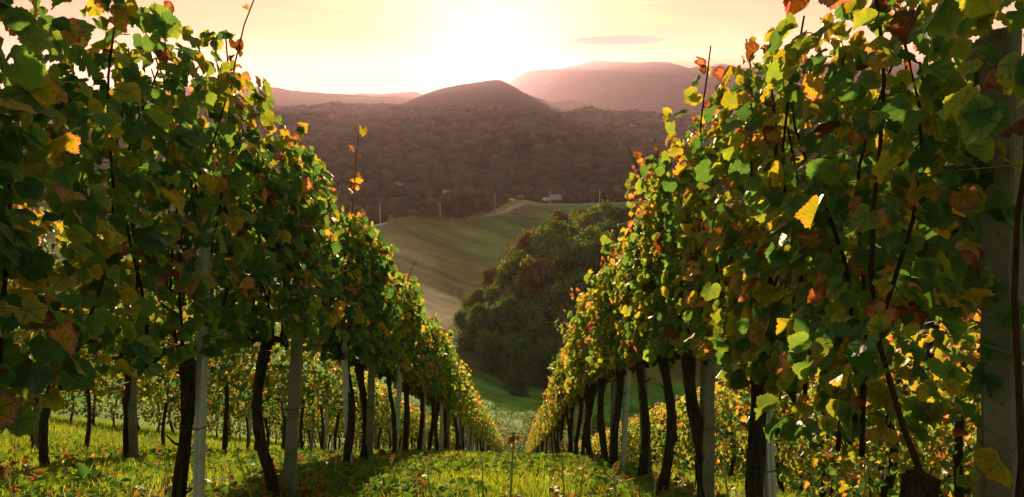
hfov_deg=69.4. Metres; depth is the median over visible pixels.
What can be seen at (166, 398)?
grape vine
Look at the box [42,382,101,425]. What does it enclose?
grape vine
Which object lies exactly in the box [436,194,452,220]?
tree
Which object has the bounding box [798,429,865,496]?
grape vine
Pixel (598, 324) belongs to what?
grape vine
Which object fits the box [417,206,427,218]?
tree
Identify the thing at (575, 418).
metal stake
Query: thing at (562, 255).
tree
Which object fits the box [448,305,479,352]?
tree
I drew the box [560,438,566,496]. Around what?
seed stalk
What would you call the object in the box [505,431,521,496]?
flower stalk
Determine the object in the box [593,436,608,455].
grape vine
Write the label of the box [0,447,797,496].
fallen leaves
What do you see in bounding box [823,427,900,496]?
grape vine
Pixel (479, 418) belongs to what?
grape vine
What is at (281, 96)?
mountain
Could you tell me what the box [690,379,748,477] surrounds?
grape vine
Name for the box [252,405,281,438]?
grape vine
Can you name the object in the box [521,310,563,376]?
tree
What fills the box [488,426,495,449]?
grape vine
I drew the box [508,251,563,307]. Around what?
tree
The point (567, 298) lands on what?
tree
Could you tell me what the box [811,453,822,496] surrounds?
seed stalk
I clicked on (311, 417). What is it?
grape vine
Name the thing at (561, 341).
tree
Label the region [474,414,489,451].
grape vine
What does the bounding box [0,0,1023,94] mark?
sky
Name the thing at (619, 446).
grape vine
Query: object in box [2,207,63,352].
grape vine
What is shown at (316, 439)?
grape vine
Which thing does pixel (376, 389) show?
grape vine
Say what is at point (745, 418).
grape vine
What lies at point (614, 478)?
seed stalk
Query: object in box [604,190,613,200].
tree
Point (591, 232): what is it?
tree
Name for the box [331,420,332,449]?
metal stake
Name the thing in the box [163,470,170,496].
seed stalk
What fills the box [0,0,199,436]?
grape vine
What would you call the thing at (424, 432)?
metal stake
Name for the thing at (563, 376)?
grape vine
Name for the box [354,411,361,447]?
grape vine
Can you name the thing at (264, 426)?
grape vine
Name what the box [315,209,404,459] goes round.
grape vine
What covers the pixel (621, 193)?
tree
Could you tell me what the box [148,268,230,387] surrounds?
grape vine
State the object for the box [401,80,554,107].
hill
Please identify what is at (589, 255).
tree
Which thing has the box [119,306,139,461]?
concrete post
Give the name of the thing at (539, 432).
grape vine
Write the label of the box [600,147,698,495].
grape vine
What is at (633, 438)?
grape vine
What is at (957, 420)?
grape vine
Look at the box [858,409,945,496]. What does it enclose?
grape vine
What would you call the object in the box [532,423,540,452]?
grape vine
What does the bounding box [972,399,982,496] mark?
concrete post
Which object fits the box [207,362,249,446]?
grape vine
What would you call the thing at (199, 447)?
metal stake
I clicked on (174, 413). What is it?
grape vine
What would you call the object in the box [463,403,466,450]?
metal stake
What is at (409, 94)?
mountain
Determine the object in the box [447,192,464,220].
tree
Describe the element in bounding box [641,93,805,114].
hill
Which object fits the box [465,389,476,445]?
grape vine
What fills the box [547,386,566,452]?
grape vine
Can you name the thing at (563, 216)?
tree
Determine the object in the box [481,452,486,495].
seed stalk
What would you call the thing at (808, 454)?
grape vine
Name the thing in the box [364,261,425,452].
grape vine
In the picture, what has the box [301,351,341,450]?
grape vine
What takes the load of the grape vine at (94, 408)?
on the ground at (152, 493)
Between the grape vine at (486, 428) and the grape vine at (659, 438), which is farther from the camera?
the grape vine at (486, 428)
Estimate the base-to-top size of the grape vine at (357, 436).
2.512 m
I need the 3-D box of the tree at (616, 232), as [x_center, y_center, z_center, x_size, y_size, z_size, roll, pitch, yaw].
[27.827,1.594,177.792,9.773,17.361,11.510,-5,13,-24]
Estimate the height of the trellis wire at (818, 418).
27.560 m
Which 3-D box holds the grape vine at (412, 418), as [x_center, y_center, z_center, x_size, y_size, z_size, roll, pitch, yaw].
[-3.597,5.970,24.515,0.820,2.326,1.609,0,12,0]
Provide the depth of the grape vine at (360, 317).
5.99 m
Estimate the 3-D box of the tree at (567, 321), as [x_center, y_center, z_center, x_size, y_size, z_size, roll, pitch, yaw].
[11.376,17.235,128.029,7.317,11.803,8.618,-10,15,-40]
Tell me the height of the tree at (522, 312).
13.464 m
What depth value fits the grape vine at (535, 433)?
30.45 m
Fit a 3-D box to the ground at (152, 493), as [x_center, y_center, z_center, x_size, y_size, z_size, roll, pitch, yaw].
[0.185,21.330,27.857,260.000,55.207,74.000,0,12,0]
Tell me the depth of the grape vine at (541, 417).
23.46 m
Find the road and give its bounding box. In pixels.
[349,201,638,233]
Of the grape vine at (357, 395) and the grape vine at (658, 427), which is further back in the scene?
the grape vine at (357, 395)
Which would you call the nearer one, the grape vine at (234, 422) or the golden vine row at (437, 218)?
the grape vine at (234, 422)
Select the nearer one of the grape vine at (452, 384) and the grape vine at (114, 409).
the grape vine at (452, 384)
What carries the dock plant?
on the ground at (152, 493)
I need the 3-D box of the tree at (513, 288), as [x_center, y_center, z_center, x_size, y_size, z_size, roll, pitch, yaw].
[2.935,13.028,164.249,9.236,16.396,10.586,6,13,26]
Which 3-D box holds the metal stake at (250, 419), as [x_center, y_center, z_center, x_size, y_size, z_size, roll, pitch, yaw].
[-6.005,4.033,16.881,0.184,2.112,0.104,2,-1,-7]
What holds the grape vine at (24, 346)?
on the ground at (152, 493)
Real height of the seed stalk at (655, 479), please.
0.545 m
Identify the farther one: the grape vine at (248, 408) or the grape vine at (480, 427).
the grape vine at (480, 427)
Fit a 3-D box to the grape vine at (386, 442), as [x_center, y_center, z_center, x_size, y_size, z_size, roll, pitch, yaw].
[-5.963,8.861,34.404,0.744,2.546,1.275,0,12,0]
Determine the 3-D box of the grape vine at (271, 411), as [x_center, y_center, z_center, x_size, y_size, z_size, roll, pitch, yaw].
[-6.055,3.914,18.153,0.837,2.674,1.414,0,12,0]
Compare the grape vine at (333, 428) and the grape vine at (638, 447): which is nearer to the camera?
the grape vine at (638, 447)
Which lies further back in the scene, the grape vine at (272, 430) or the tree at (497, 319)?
the tree at (497, 319)
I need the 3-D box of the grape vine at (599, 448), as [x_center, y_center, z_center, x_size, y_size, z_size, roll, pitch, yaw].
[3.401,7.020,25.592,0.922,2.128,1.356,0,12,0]
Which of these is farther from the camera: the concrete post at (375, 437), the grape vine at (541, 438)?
the grape vine at (541, 438)
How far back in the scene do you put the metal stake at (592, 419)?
10.30 m
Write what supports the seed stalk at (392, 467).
on the ground at (152, 493)
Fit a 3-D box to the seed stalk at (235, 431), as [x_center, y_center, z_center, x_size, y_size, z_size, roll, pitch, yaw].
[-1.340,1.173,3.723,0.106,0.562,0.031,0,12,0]
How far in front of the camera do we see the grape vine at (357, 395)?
16.79 m
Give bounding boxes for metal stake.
[173,153,214,496]
[245,392,252,448]
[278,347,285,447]
[321,373,330,450]
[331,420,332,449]
[333,295,352,463]
[388,331,403,455]
[416,384,427,450]
[438,402,443,450]
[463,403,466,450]
[466,426,469,451]
[573,399,576,440]
[583,382,594,438]
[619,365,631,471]
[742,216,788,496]
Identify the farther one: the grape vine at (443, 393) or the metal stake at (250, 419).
the metal stake at (250, 419)
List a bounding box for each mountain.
[6,86,413,114]
[353,92,422,97]
[508,60,964,95]
[536,70,979,101]
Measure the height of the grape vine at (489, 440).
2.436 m
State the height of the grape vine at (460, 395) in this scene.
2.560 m
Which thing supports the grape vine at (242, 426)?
on the ground at (152, 493)
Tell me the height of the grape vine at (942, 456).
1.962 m
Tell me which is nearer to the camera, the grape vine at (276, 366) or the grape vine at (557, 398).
the grape vine at (276, 366)
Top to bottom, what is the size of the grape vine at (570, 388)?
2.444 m
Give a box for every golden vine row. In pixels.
[387,213,486,223]
[388,210,486,221]
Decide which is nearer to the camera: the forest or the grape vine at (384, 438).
the grape vine at (384, 438)
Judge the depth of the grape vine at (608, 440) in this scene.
22.87 m
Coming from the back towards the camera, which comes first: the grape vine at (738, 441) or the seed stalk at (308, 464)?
the grape vine at (738, 441)
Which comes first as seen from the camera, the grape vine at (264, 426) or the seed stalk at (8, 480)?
the seed stalk at (8, 480)
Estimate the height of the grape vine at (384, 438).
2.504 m
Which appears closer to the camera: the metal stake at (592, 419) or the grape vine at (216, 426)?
the metal stake at (592, 419)
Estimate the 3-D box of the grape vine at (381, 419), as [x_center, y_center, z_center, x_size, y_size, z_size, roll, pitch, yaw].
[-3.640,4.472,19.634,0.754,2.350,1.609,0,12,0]
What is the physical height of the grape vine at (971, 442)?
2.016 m
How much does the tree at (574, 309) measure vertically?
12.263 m
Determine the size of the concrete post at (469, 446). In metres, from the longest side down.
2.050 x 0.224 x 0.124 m
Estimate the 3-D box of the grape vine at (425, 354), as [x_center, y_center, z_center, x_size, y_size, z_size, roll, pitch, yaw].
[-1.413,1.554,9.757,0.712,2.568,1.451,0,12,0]
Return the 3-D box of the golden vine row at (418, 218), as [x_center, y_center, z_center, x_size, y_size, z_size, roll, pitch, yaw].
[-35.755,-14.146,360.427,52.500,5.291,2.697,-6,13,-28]
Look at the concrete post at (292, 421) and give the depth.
4.36 m
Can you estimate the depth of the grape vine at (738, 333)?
2.70 m
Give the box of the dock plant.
[60,462,106,487]
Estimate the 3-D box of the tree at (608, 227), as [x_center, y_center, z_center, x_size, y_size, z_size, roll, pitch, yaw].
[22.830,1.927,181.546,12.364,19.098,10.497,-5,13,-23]
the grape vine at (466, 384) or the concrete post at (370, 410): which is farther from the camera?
the grape vine at (466, 384)
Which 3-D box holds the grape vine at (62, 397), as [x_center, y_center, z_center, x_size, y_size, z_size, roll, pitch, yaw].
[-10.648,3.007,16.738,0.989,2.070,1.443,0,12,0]
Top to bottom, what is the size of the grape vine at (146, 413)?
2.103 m
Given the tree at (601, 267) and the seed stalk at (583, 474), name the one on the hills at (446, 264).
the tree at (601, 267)
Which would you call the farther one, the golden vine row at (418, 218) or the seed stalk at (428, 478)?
the golden vine row at (418, 218)
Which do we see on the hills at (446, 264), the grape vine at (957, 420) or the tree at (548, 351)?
the tree at (548, 351)
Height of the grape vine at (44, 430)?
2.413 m
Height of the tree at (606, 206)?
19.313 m
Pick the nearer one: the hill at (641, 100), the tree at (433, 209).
the tree at (433, 209)
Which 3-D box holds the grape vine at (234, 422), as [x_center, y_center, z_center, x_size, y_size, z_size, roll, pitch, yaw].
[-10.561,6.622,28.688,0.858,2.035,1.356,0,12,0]
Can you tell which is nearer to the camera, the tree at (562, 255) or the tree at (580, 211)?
the tree at (562, 255)
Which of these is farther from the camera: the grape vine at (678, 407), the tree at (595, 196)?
the tree at (595, 196)
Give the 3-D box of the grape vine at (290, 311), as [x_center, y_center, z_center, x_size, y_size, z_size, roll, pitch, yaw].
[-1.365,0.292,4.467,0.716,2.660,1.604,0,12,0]
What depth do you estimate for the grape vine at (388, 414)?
20.47 m
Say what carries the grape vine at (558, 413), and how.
on the ground at (152, 493)
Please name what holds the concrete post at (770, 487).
on the ground at (152, 493)
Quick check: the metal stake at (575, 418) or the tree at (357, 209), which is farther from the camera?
the tree at (357, 209)
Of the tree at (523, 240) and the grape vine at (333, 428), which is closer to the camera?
the grape vine at (333, 428)
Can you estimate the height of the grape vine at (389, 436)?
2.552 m
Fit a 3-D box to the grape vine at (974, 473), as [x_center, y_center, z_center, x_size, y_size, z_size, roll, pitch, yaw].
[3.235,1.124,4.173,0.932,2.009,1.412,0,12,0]
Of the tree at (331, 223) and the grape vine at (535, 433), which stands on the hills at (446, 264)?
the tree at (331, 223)
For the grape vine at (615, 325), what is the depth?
5.87 m
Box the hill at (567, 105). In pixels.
[541,100,613,110]
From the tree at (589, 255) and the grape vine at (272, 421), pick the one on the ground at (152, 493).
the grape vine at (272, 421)
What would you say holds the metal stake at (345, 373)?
on the ground at (152, 493)
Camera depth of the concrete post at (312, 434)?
21.81 m
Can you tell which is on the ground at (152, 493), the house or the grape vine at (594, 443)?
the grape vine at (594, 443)
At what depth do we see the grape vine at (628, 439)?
19.46 m
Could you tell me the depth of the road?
398.11 m
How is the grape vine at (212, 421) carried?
on the ground at (152, 493)
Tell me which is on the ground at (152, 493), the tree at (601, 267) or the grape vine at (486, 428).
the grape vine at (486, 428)
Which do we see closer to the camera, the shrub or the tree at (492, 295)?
the shrub
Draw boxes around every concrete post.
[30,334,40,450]
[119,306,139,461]
[228,397,230,438]
[272,210,308,496]
[309,408,314,449]
[357,328,380,460]
[374,395,378,449]
[443,407,451,449]
[455,417,462,449]
[468,432,471,450]
[475,432,476,450]
[549,428,553,453]
[567,413,573,447]
[604,366,621,460]
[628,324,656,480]
[685,252,724,496]
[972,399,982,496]
[979,27,1023,496]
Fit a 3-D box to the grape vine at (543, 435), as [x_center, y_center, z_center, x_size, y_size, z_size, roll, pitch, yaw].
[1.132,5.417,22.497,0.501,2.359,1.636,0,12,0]
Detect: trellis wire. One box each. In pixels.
[0,268,415,361]
[23,147,405,322]
[33,347,485,442]
[577,361,949,496]
[662,290,1023,358]
[738,164,1022,202]
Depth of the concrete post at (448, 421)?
14.56 m
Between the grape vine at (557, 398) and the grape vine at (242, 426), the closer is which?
the grape vine at (557, 398)
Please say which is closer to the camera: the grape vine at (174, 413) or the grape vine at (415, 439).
the grape vine at (174, 413)
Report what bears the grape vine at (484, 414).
on the ground at (152, 493)
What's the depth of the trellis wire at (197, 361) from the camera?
3.07 m
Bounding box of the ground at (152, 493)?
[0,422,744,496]
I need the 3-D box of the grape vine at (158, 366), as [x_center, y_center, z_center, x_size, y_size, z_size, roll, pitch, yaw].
[-3.778,0.923,7.543,0.711,2.565,1.823,0,12,0]
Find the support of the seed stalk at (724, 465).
on the ground at (152, 493)
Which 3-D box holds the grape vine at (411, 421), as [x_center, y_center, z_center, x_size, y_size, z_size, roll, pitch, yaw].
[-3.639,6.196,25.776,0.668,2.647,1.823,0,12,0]
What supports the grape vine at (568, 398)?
on the ground at (152, 493)
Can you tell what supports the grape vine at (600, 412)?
on the ground at (152, 493)
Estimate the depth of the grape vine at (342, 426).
25.43 m
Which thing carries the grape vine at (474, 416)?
on the ground at (152, 493)
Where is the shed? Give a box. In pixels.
[543,196,549,202]
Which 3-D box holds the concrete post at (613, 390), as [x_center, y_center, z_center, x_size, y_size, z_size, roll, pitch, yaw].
[1.096,1.676,8.075,0.224,2.050,0.124,1,-1,2]
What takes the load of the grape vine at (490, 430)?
on the ground at (152, 493)
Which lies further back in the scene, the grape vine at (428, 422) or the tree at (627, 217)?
the tree at (627, 217)
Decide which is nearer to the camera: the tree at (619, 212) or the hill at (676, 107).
the tree at (619, 212)
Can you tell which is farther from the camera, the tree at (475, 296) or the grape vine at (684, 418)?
the tree at (475, 296)
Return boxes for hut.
[516,194,524,199]
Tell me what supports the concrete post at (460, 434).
on the ground at (152, 493)
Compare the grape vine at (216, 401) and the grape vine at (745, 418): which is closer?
the grape vine at (745, 418)
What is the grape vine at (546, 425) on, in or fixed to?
on the ground at (152, 493)
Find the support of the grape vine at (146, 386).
on the ground at (152, 493)
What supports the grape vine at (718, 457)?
on the ground at (152, 493)
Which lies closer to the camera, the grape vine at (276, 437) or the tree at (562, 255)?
the grape vine at (276, 437)
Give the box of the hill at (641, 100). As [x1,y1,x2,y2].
[575,79,979,111]
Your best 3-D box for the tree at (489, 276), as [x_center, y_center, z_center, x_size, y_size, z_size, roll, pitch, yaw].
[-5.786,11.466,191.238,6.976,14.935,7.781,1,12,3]
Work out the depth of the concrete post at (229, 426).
27.58 m
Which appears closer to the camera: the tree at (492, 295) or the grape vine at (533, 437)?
the grape vine at (533, 437)
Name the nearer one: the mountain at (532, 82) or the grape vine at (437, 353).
the grape vine at (437, 353)
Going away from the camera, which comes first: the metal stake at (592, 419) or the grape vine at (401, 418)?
the metal stake at (592, 419)
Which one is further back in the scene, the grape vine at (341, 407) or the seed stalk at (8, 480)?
the grape vine at (341, 407)
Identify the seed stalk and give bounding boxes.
[4,466,12,496]
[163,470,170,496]
[232,430,251,496]
[305,444,312,489]
[390,454,396,489]
[425,459,431,496]
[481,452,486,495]
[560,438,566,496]
[579,455,588,496]
[612,462,619,496]
[653,466,661,496]
[720,438,730,496]
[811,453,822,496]
[863,442,875,496]
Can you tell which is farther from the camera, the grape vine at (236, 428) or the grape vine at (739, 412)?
the grape vine at (236, 428)
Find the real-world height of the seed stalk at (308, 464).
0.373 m
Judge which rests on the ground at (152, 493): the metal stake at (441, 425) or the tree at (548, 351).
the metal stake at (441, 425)
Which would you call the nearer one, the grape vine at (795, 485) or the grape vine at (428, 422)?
the grape vine at (795, 485)
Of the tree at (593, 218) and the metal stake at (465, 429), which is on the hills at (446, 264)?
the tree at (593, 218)
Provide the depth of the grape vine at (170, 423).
23.16 m
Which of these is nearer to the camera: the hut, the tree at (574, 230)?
the tree at (574, 230)
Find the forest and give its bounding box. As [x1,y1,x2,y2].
[197,101,852,225]
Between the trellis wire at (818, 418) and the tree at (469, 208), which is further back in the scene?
the tree at (469, 208)
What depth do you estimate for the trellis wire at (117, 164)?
2.48 m
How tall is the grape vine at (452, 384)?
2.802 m
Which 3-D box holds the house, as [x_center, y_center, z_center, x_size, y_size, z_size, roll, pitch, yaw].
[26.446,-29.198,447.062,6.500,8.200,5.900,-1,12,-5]
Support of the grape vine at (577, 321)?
on the ground at (152, 493)
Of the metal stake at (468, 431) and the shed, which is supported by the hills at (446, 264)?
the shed
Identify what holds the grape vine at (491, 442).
on the ground at (152, 493)
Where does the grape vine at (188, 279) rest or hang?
on the ground at (152, 493)
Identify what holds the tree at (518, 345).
on the hills at (446, 264)
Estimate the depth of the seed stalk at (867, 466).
2.70 m
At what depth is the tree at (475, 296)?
169.82 m
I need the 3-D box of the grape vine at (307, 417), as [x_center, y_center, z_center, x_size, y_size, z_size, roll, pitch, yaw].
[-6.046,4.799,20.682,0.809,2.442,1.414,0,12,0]
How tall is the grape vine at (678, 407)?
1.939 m
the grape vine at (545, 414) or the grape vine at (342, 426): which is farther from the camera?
the grape vine at (342, 426)
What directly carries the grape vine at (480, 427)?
on the ground at (152, 493)
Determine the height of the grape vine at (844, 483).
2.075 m
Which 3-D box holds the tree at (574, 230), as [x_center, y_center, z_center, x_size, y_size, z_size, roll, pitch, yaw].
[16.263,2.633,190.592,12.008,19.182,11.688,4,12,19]
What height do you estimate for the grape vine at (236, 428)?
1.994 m
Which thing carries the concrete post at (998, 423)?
on the ground at (152, 493)
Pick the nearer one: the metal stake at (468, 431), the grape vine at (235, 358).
the grape vine at (235, 358)
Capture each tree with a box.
[326,201,339,225]
[339,202,354,230]
[354,205,365,217]
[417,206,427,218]
[426,196,441,220]
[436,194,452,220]
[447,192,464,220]
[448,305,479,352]
[459,187,478,215]
[459,286,485,313]
[463,302,490,359]
[473,295,524,350]
[474,329,507,374]
[481,283,514,306]
[482,265,499,299]
[483,197,493,210]
[490,247,529,297]
[496,328,538,385]
[501,300,545,350]
[505,228,540,260]
[506,271,541,303]
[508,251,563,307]
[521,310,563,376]
[526,215,575,261]
[526,291,561,328]
[528,333,563,388]
[534,232,575,286]
[543,242,585,298]
[547,275,584,326]
[549,209,570,225]
[554,326,569,367]
[556,315,571,336]
[557,306,578,324]
[558,270,591,308]
[565,234,611,277]
[566,221,589,246]
[568,206,587,224]
[570,207,612,228]
[579,224,616,250]
[584,200,614,224]
[591,193,597,201]
[591,217,617,235]
[594,255,612,271]
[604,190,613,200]
[611,204,627,225]
[613,219,631,249]
[617,188,626,199]
[623,199,641,222]
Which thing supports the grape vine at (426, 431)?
on the ground at (152, 493)
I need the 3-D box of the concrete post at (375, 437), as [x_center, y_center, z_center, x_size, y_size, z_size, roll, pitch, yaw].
[-3.590,4.861,19.415,0.224,2.050,0.124,3,3,7]
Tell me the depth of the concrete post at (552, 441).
21.05 m
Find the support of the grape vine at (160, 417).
on the ground at (152, 493)
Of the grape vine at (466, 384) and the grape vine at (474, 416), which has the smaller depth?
the grape vine at (466, 384)
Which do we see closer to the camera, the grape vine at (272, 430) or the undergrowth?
the grape vine at (272, 430)
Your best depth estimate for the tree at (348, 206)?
370.11 m
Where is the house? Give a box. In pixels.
[551,193,561,202]
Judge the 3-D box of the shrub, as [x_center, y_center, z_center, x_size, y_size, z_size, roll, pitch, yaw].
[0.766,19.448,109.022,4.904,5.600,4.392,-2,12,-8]
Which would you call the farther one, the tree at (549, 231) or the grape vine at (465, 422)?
the tree at (549, 231)
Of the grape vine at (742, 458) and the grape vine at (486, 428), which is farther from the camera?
the grape vine at (486, 428)
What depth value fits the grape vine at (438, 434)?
34.06 m
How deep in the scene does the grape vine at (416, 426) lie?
26.55 m
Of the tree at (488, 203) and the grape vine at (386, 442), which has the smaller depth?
the grape vine at (386, 442)
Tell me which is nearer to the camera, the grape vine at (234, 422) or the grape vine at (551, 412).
the grape vine at (551, 412)
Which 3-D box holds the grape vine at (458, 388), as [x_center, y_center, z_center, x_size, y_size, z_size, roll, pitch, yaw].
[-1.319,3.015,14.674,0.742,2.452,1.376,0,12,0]
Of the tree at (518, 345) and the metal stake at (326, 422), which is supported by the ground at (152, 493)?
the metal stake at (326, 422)
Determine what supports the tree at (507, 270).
on the hills at (446, 264)
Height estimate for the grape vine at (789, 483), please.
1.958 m
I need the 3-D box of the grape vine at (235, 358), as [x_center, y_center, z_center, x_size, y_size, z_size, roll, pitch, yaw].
[-3.746,1.549,9.958,0.691,2.647,1.823,0,12,0]
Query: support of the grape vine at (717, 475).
on the ground at (152, 493)
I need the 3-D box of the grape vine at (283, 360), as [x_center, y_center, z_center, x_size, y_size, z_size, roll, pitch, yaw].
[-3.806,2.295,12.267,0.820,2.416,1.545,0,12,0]
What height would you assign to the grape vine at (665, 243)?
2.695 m
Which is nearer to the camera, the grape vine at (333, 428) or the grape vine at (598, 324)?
the grape vine at (598, 324)
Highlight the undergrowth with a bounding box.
[329,394,639,455]
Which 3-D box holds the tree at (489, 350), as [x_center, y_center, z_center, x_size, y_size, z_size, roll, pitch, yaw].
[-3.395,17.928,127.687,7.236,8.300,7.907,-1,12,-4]
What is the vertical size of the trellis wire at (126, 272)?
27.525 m
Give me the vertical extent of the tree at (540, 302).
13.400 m
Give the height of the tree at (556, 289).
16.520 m
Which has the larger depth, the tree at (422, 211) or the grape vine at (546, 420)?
the tree at (422, 211)
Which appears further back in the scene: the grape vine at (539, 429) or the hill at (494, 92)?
the hill at (494, 92)
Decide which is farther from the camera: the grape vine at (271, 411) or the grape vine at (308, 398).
the grape vine at (271, 411)
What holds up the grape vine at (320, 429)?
on the ground at (152, 493)
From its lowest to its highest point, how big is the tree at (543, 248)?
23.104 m
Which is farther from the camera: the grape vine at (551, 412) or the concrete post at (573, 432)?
the grape vine at (551, 412)
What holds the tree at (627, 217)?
on the hills at (446, 264)
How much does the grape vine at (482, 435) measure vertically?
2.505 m
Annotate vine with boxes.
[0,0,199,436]
[0,200,140,471]
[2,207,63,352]
[14,288,72,447]
[20,343,70,410]
[29,0,289,496]
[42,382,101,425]
[44,309,124,447]
[67,374,119,426]
[79,235,177,460]
[95,327,161,413]
[95,374,139,428]
[116,379,160,430]
[136,341,179,448]
[137,381,179,432]
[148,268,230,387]
[149,381,193,433]
[169,342,225,411]
[169,393,207,428]
[183,302,258,453]
[188,66,350,496]
[206,394,221,430]
[206,400,232,438]
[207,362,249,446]
[213,404,243,432]
[220,322,287,451]
[223,362,264,448]
[231,401,252,439]
[233,408,252,435]
[240,366,281,447]
[246,335,310,450]
[248,406,271,437]
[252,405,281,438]
[263,383,287,433]
[265,411,281,442]
[275,394,311,447]
[278,338,328,448]
[291,126,389,466]
[299,395,320,449]
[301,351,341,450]
[303,397,332,445]
[304,418,319,446]
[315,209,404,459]
[318,402,342,449]
[320,360,357,449]
[326,367,366,422]
[327,406,344,448]
[342,371,379,425]
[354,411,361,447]
[354,416,361,448]
[356,381,389,429]
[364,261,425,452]
[373,431,386,448]
[374,384,394,449]
[377,290,434,453]
[378,384,396,448]
[379,421,392,448]
[382,396,403,436]
[391,404,416,447]
[392,311,447,449]
[400,398,416,436]
[402,407,419,449]
[409,408,425,447]
[411,327,455,450]
[413,410,428,441]
[415,415,430,449]
[426,334,457,451]
[427,350,464,449]
[427,420,439,448]
[435,353,467,417]
[439,359,471,449]
[449,431,454,449]
[450,377,469,450]
[450,377,473,449]
[451,388,481,432]
[463,390,484,434]
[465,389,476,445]
[466,401,481,450]
[466,405,483,448]
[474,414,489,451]
[477,405,486,449]
[479,406,488,451]
[482,414,490,450]
[486,418,492,443]
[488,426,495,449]
[489,415,494,444]
[530,423,537,453]
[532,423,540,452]
[534,423,540,451]
[535,410,547,451]
[536,415,548,451]
[537,405,549,453]
[537,410,549,454]
[541,407,549,452]
[542,387,557,453]
[542,389,565,452]
[542,400,554,453]
[547,376,569,453]
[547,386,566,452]
[548,341,578,451]
[549,345,578,452]
[553,383,569,452]
[554,311,605,454]
[562,303,595,454]
[567,281,610,459]
[578,250,649,474]
[581,277,632,460]
[591,432,598,454]
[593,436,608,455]
[597,426,620,456]
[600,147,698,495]
[604,213,681,479]
[606,425,633,459]
[618,417,656,461]
[618,421,638,460]
[624,46,803,496]
[626,415,663,461]
[635,414,676,463]
[648,402,689,468]
[650,402,694,467]
[663,395,722,469]
[672,4,896,496]
[677,386,740,469]
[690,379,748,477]
[714,440,745,478]
[714,441,740,479]
[715,377,798,473]
[724,133,972,496]
[726,432,747,487]
[730,0,1023,496]
[735,375,836,496]
[737,438,787,489]
[774,374,886,496]
[774,431,811,493]
[778,434,837,495]
[788,104,1023,464]
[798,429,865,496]
[802,329,973,496]
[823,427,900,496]
[827,33,1023,496]
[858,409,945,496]
[861,309,1023,496]
[895,408,974,496]
[945,421,976,496]
[952,354,1023,495]
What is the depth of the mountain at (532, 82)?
9638.36 m
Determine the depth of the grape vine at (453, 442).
41.17 m
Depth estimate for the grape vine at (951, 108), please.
1.85 m
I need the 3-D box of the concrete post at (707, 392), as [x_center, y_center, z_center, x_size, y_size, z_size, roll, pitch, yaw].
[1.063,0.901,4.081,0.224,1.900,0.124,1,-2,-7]
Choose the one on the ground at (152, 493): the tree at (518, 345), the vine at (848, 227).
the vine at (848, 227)
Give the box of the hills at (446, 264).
[6,112,900,496]
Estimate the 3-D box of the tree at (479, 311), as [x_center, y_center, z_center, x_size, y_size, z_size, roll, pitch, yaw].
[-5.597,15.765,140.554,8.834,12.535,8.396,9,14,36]
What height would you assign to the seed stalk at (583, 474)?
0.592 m
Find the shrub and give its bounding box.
[500,360,531,397]
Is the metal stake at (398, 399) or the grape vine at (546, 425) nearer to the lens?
the metal stake at (398, 399)
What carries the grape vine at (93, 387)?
on the ground at (152, 493)

